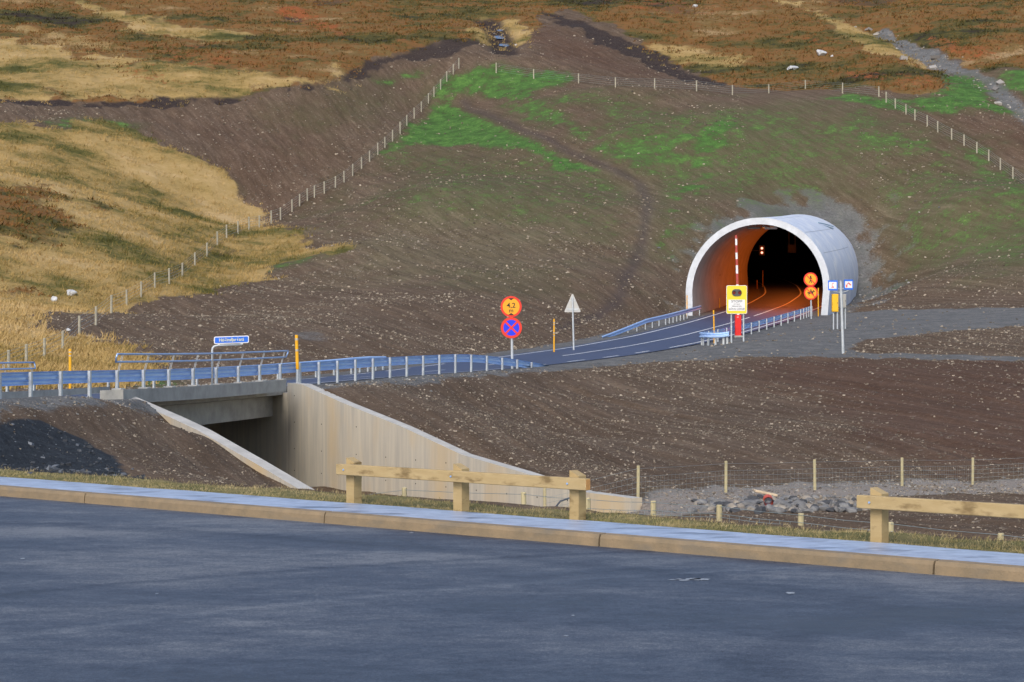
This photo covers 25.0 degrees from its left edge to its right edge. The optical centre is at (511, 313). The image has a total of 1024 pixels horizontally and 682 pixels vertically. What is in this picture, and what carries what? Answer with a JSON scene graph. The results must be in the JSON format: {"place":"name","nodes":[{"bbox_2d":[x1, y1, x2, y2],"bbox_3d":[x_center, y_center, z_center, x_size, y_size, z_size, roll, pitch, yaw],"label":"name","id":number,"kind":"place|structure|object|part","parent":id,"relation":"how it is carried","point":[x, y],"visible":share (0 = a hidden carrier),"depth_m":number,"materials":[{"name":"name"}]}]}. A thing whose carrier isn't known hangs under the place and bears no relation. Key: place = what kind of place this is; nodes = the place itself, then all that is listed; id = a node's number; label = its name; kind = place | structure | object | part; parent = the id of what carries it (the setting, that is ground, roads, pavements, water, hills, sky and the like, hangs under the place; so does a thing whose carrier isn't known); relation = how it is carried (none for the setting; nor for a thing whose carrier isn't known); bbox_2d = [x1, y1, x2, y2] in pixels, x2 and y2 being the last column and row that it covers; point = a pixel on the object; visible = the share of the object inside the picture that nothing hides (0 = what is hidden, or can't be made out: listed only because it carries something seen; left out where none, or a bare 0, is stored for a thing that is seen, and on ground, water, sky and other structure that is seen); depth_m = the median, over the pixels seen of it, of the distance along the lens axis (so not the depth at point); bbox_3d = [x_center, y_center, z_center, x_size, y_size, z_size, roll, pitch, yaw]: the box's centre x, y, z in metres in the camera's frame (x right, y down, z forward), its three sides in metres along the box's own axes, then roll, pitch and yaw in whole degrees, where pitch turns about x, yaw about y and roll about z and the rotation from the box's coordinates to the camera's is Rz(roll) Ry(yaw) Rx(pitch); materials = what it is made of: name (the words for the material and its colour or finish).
{"place":"outdoors","nodes":[
{"label":"outdoors","id":0,"kind":"place"},
{"bbox_2d":[6,275,822,398],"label":"road","id":1,"kind":"structure","parent":0,"point":[780,294],"depth_m":145.52,"materials":[{"name":"grey asphalt"}]},
{"bbox_2d":[494,29,508,45],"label":"brook water","id":2,"kind":"structure","parent":0,"point":[500,37],"depth_m":278.07,"materials":[{"name":"white liquid"}]},
{"bbox_2d":[0,0,1023,553],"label":"hillside terrain","id":3,"kind":"structure","parent":0,"point":[800,150],"depth_m":198.76,"materials":[{"name":"brown soil"}]},
{"bbox_2d":[69,349,71,388],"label":"snow stake","id":4,"kind":"object","parent":3,"relation":"on","point":[70,364],"visible":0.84,"depth_m":80.46,"materials":[{"name":"yellow plastic"}]},
{"bbox_2d":[67,289,76,295],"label":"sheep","id":5,"kind":"object","parent":3,"relation":"on","point":[70,292],"visible":0.99,"depth_m":159.42},
{"bbox_2d":[0,423,147,478],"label":"black gravel stones","id":6,"kind":"object","parent":3,"relation":"on","point":[56,468],"visible":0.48,"depth_m":44.78,"materials":[{"name":"black gravel"}]},
{"bbox_2d":[0,58,459,370],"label":"wire fence","id":7,"kind":"object","parent":3,"relation":"on","point":[95,314],"visible":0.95,"depth_m":178.06,"materials":[{"name":"grey wood"}]},
{"bbox_2d":[295,335,298,382],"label":"snow stake","id":8,"kind":"object","parent":3,"relation":"on","point":[297,358],"visible":0.94,"depth_m":75.16,"materials":[{"name":"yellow plastic"}]},
{"bbox_2d":[2,380,641,512],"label":"road bridge","id":9,"kind":"structure","parent":3,"relation":"on","point":[298,435],"depth_m":70.14,"materials":[{"name":"grey concrete"}]},
{"bbox_2d":[0,356,385,391],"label":"guardrail","id":10,"kind":"object","parent":9,"relation":"on","point":[108,383],"visible":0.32,"depth_m":97.42,"materials":[{"name":"metal"}]},
{"bbox_2d":[211,335,248,384],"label":"name sign","id":11,"kind":"object","parent":9,"relation":"attached to","point":[223,340],"visible":1,"depth_m":66.99,"materials":[{"name":"metal"}]},
{"bbox_2d":[0,350,547,398],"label":"guardrail","id":12,"kind":"object","parent":9,"relation":"on","point":[60,378],"visible":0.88,"depth_m":67.81,"materials":[{"name":"metal"}]},
{"bbox_2d":[336,457,589,519],"bbox_3d":[-0.677,2.547,30.507,4.431,1.105,0.269,0,0,41],"label":"timber barrier","id":13,"kind":"object","parent":3,"relation":"on","point":[461,477],"visible":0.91,"depth_m":30.49,"materials":[{"name":"wood"}]},
{"bbox_2d":[0,1,936,390],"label":"dry grass","id":14,"kind":"structure","parent":3,"relation":"on","point":[50,361],"depth_m":176.60,"materials":[{"name":"beige plant"}]},
{"bbox_2d":[501,296,521,368],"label":"road sign","id":15,"kind":"object","parent":3,"relation":"on","point":[511,325],"visible":1,"depth_m":100.89,"materials":[{"name":"orange"}]},
{"bbox_2d":[0,30,1023,540],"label":"loose stones","id":16,"kind":"object","parent":3,"relation":"on","point":[638,372],"visible":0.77,"depth_m":126.40,"materials":[{"name":"stone"}]},
{"bbox_2d":[0,0,1023,302],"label":"heather","id":17,"kind":"object","parent":3,"relation":"on","point":[442,24],"visible":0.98,"depth_m":271.74,"materials":[{"name":"brown plant"}]},
{"bbox_2d":[0,467,1023,553],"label":"verge grass","id":18,"kind":"structure","parent":3,"relation":"on","point":[604,517],"depth_m":29.93,"materials":[{"name":"green plant"}]},
{"bbox_2d":[0,26,1023,514],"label":"gravel stones","id":19,"kind":"object","parent":3,"relation":"on","point":[676,488],"visible":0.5,"depth_m":69.02,"materials":[{"name":"grey gravel"}]},
{"bbox_2d":[553,319,554,351],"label":"snow stake","id":20,"kind":"object","parent":3,"relation":"on","point":[553,335],"visible":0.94,"depth_m":128.47,"materials":[{"name":"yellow plastic"}]},
{"bbox_2d":[564,294,580,349],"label":"road sign","id":21,"kind":"object","parent":3,"relation":"on","point":[572,306],"visible":0.93,"depth_m":131.04,"materials":[{"name":"white metal"}]},
{"bbox_2d":[602,305,701,337],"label":"guardrail","id":22,"kind":"object","parent":3,"relation":"on","point":[636,325],"visible":0.82,"depth_m":160.31,"materials":[{"name":"metal"}]},
{"bbox_2d":[686,295,687,316],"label":"snow stake","id":23,"kind":"object","parent":3,"relation":"on","point":[686,303],"visible":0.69,"depth_m":172.73,"materials":[{"name":"white plastic"}]},
{"bbox_2d":[496,63,879,96],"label":"wire fence","id":24,"kind":"object","parent":3,"relation":"on","point":[878,94],"visible":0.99,"depth_m":240.99,"materials":[{"name":"grey wood"}]},
{"bbox_2d":[687,507,697,512],"bbox_3d":[4.387,4.839,56.293,0.219,0.211,0.274,0,0,35],"label":"rock","id":25,"kind":"object","parent":3,"relation":"on","point":[691,510],"visible":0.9,"depth_m":56.21,"materials":[{"name":"grey stone"}]},
{"bbox_2d":[375,487,1023,539],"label":"wire fence","id":26,"kind":"object","parent":3,"relation":"on","point":[653,510],"visible":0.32,"depth_m":30.26,"materials":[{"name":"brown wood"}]},
{"bbox_2d":[697,499,707,503],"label":"rock","id":27,"kind":"object","parent":3,"relation":"on","point":[704,501],"visible":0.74,"depth_m":58.32,"materials":[{"name":"grey stone"}]},
{"bbox_2d":[699,506,707,510],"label":"rock","id":28,"kind":"object","parent":3,"relation":"on","point":[702,508],"visible":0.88,"depth_m":56.41,"materials":[{"name":"grey stone"}]},
{"bbox_2d":[707,505,715,510],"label":"rock","id":29,"kind":"object","parent":3,"relation":"on","point":[711,508],"visible":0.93,"depth_m":56.38,"materials":[{"name":"grey stone"}]},
{"bbox_2d":[713,310,714,332],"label":"snow stake","id":30,"kind":"object","parent":3,"relation":"on","point":[713,323],"visible":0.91,"depth_m":135.77,"materials":[{"name":"yellow plastic"}]},
{"bbox_2d":[710,498,724,501],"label":"rock","id":31,"kind":"object","parent":3,"relation":"on","point":[717,500],"visible":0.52,"depth_m":58.51,"materials":[{"name":"grey stone"}]},
{"bbox_2d":[728,503,736,507],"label":"rock","id":32,"kind":"object","parent":3,"relation":"on","point":[732,505],"visible":0.47,"depth_m":56.44,"materials":[{"name":"grey stone"}]},
{"bbox_2d":[729,507,740,512],"bbox_3d":[5.368,4.750,55.526,0.247,0.162,0.263,0,0,-7],"label":"rock","id":33,"kind":"object","parent":3,"relation":"on","point":[731,510],"visible":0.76,"depth_m":55.45,"materials":[{"name":"grey stone"}]},
{"bbox_2d":[726,285,746,342],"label":"stop board","id":34,"kind":"object","parent":3,"relation":"on","point":[736,299],"visible":1,"depth_m":131.54,"materials":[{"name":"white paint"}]},
{"bbox_2d":[733,235,741,336],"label":"road barrier","id":35,"kind":"object","parent":3,"relation":"on","point":[737,325],"visible":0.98,"depth_m":142.79,"materials":[{"name":"red metal"}]},
{"bbox_2d":[739,500,752,505],"bbox_3d":[5.811,4.772,57.435,0.283,0.223,0.304,0,0,-27],"label":"rock","id":36,"kind":"object","parent":3,"relation":"on","point":[745,502],"visible":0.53,"depth_m":57.34,"materials":[{"name":"grey stone"}]},
{"bbox_2d":[699,306,810,345],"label":"guardrail","id":37,"kind":"object","parent":3,"relation":"on","point":[722,333],"visible":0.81,"depth_m":147.23,"materials":[{"name":"metal"}]},
{"bbox_2d":[494,26,1018,107],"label":"stream bed stones","id":38,"kind":"object","parent":3,"relation":"on","point":[999,82],"visible":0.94,"depth_m":253.91,"materials":[{"name":"stone"}]},
{"bbox_2d":[754,506,765,513],"bbox_3d":[5.868,4.658,54.419,0.268,0.215,0.238,0,0,-39],"label":"rock","id":39,"kind":"object","parent":3,"relation":"on","point":[762,509],"visible":0.86,"depth_m":54.35,"materials":[{"name":"grey stone"}]},
{"bbox_2d":[753,489,777,496],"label":"flat slab","id":40,"kind":"structure","parent":3,"relation":"on","point":[764,492],"depth_m":62.08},
{"bbox_2d":[763,494,772,505],"bbox_3d":[6.284,4.594,56.608,0.240,0.260,0.610,0,0,5],"label":"drain pipe","id":41,"kind":"object","parent":3,"relation":"on","point":[767,496],"visible":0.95,"depth_m":56.56,"materials":[{"name":"red"}]},
{"bbox_2d":[686,214,857,315],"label":"tunnel portal","id":42,"kind":"object","parent":3,"relation":"on","point":[825,252],"visible":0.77,"depth_m":186.19,"materials":[{"name":"concrete"}]},
{"bbox_2d":[752,245,764,255],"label":"signal light","id":43,"kind":"object","parent":42,"relation":"attached to","point":[761,250],"visible":0.98,"depth_m":222.04,"materials":[{"name":"grey"}]},
{"bbox_2d":[748,225,776,228],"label":"light fitting","id":44,"kind":"object","parent":42,"relation":"hanging from","point":[755,227],"visible":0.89,"depth_m":177.28,"materials":[{"name":"white paint"}]},
{"bbox_2d":[788,245,795,252],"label":"hanging sign","id":45,"kind":"object","parent":42,"relation":"hanging from","point":[791,248],"visible":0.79,"depth_m":223.97,"materials":[{"name":"black"}]},
{"bbox_2d":[773,499,784,503],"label":"rock","id":46,"kind":"object","parent":3,"relation":"on","point":[777,501],"visible":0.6,"depth_m":58.14,"materials":[{"name":"grey stone"}]},
{"bbox_2d":[773,507,786,513],"bbox_3d":[6.244,4.626,53.883,0.303,0.208,0.260,0,0,22],"label":"rock","id":47,"kind":"object","parent":3,"relation":"on","point":[777,510],"visible":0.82,"depth_m":53.79,"materials":[{"name":"grey stone"}]},
{"bbox_2d":[777,504,788,509],"bbox_3d":[6.545,4.713,55.747,0.267,0.182,0.305,0,0,43],"label":"rock","id":48,"kind":"object","parent":3,"relation":"on","point":[783,507],"visible":0.57,"depth_m":55.67,"materials":[{"name":"grey stone"}]},
{"bbox_2d":[543,458,1023,506],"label":"wire fence","id":49,"kind":"object","parent":3,"relation":"on","point":[726,470],"visible":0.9,"depth_m":66.48,"materials":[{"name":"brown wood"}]},
{"bbox_2d":[787,66,798,69],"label":"sheep","id":50,"kind":"object","parent":3,"relation":"on","point":[790,67],"visible":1,"depth_m":256.15},
{"bbox_2d":[791,500,805,504],"bbox_3d":[7.134,4.774,57.540,0.376,0.228,0.291,0,0,-17],"label":"rock","id":51,"kind":"object","parent":3,"relation":"on","point":[795,502],"visible":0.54,"depth_m":57.50,"materials":[{"name":"grey stone"}]},
{"bbox_2d":[798,503,807,508],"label":"rock","id":52,"kind":"object","parent":3,"relation":"on","point":[801,506],"visible":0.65,"depth_m":55.88,"materials":[{"name":"grey stone"}]},
{"bbox_2d":[802,508,813,512],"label":"rock","id":53,"kind":"object","parent":3,"relation":"on","point":[808,510],"visible":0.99,"depth_m":53.01,"materials":[{"name":"grey stone"}]},
{"bbox_2d":[804,272,817,318],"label":"road sign","id":54,"kind":"object","parent":3,"relation":"on","point":[810,290],"visible":0.99,"depth_m":166.40,"materials":[{"name":"orange"}]},
{"bbox_2d":[811,506,818,510],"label":"rock","id":55,"kind":"object","parent":3,"relation":"on","point":[815,508],"visible":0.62,"depth_m":55.07,"materials":[{"name":"grey stone"}]},
{"bbox_2d":[817,49,826,55],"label":"sheep","id":56,"kind":"object","parent":3,"relation":"on","point":[821,52],"visible":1,"depth_m":261.92},
{"bbox_2d":[820,505,829,510],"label":"rock","id":57,"kind":"object","parent":3,"relation":"on","point":[823,507],"visible":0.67,"depth_m":55.08,"materials":[{"name":"grey stone"}]},
{"bbox_2d":[825,507,834,511],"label":"rock","id":58,"kind":"object","parent":3,"relation":"on","point":[830,509],"visible":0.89,"depth_m":54.47,"materials":[{"name":"grey stone"}]},
{"bbox_2d":[831,294,837,328],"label":"phone cabinet","id":59,"kind":"object","parent":3,"relation":"on","point":[834,302],"visible":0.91,"depth_m":146.49,"materials":[{"name":"yellow metal"}]},
{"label":"door","id":60,"kind":"part","parent":59,"relation":"part of","materials":[{"name":"yellow metal"}]},
{"bbox_2d":[828,280,852,353],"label":"information sign","id":61,"kind":"object","parent":3,"relation":"on","point":[833,284],"visible":0.98,"depth_m":120.94,"materials":[{"name":"blue"}]},
{"bbox_2d":[838,507,845,511],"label":"rock","id":62,"kind":"object","parent":3,"relation":"on","point":[841,509],"visible":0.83,"depth_m":54.28,"materials":[{"name":"grey stone"}]},
{"bbox_2d":[838,503,849,507],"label":"rock","id":63,"kind":"object","parent":3,"relation":"on","point":[845,505],"visible":0.5,"depth_m":55.29,"materials":[{"name":"grey stone"}]},
{"bbox_2d":[843,294,845,328],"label":"equipment cabinet","id":64,"kind":"object","parent":3,"relation":"on","point":[844,300],"visible":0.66,"depth_m":147.39,"materials":[{"name":"grey metal"}]},
{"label":"door","id":65,"kind":"part","parent":64,"relation":"part of","materials":[{"name":"grey metal"}]},
{"bbox_2d":[846,507,856,512],"bbox_3d":[7.951,4.649,54.082,0.354,0.227,0.199,0,0,29],"label":"rock","id":66,"kind":"object","parent":3,"relation":"on","point":[851,509],"visible":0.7,"depth_m":54.01,"materials":[{"name":"grey stone"}]},
{"bbox_2d":[857,487,1023,542],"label":"timber barrier","id":67,"kind":"object","parent":3,"relation":"on","point":[879,503],"visible":0.93,"depth_m":25.89,"materials":[{"name":"wood"}]},
{"bbox_2d":[885,92,1022,182],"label":"wire fence","id":68,"kind":"object","parent":3,"relation":"on","point":[963,142],"visible":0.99,"depth_m":220.53,"materials":[{"name":"grey wood"}]},
{"bbox_2d":[0,496,1023,681],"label":"car park asphalt","id":69,"kind":"object","parent":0,"point":[243,599],"depth_m":21.34,"materials":[{"name":"grey asphalt"}]},
{"bbox_2d":[20,532,793,635],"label":"paint splashes","id":70,"kind":"object","parent":69,"relation":"on","point":[680,579],"visible":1,"depth_m":23.79,"materials":[{"name":"paint"}]},
{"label":"kerb bedding","id":71,"kind":"structure","parent":69,"relation":"on","visible":0},
{"bbox_2d":[0,485,1023,581],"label":"kerb","id":72,"kind":"structure","parent":71,"relation":"on","point":[981,570],"depth_m":27.60,"materials":[{"name":"concrete"}]},
{"bbox_2d":[0,477,1023,565],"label":"pavement","id":73,"kind":"structure","parent":0,"point":[940,553],"depth_m":28.46,"materials":[{"name":"concrete"}]}
]}

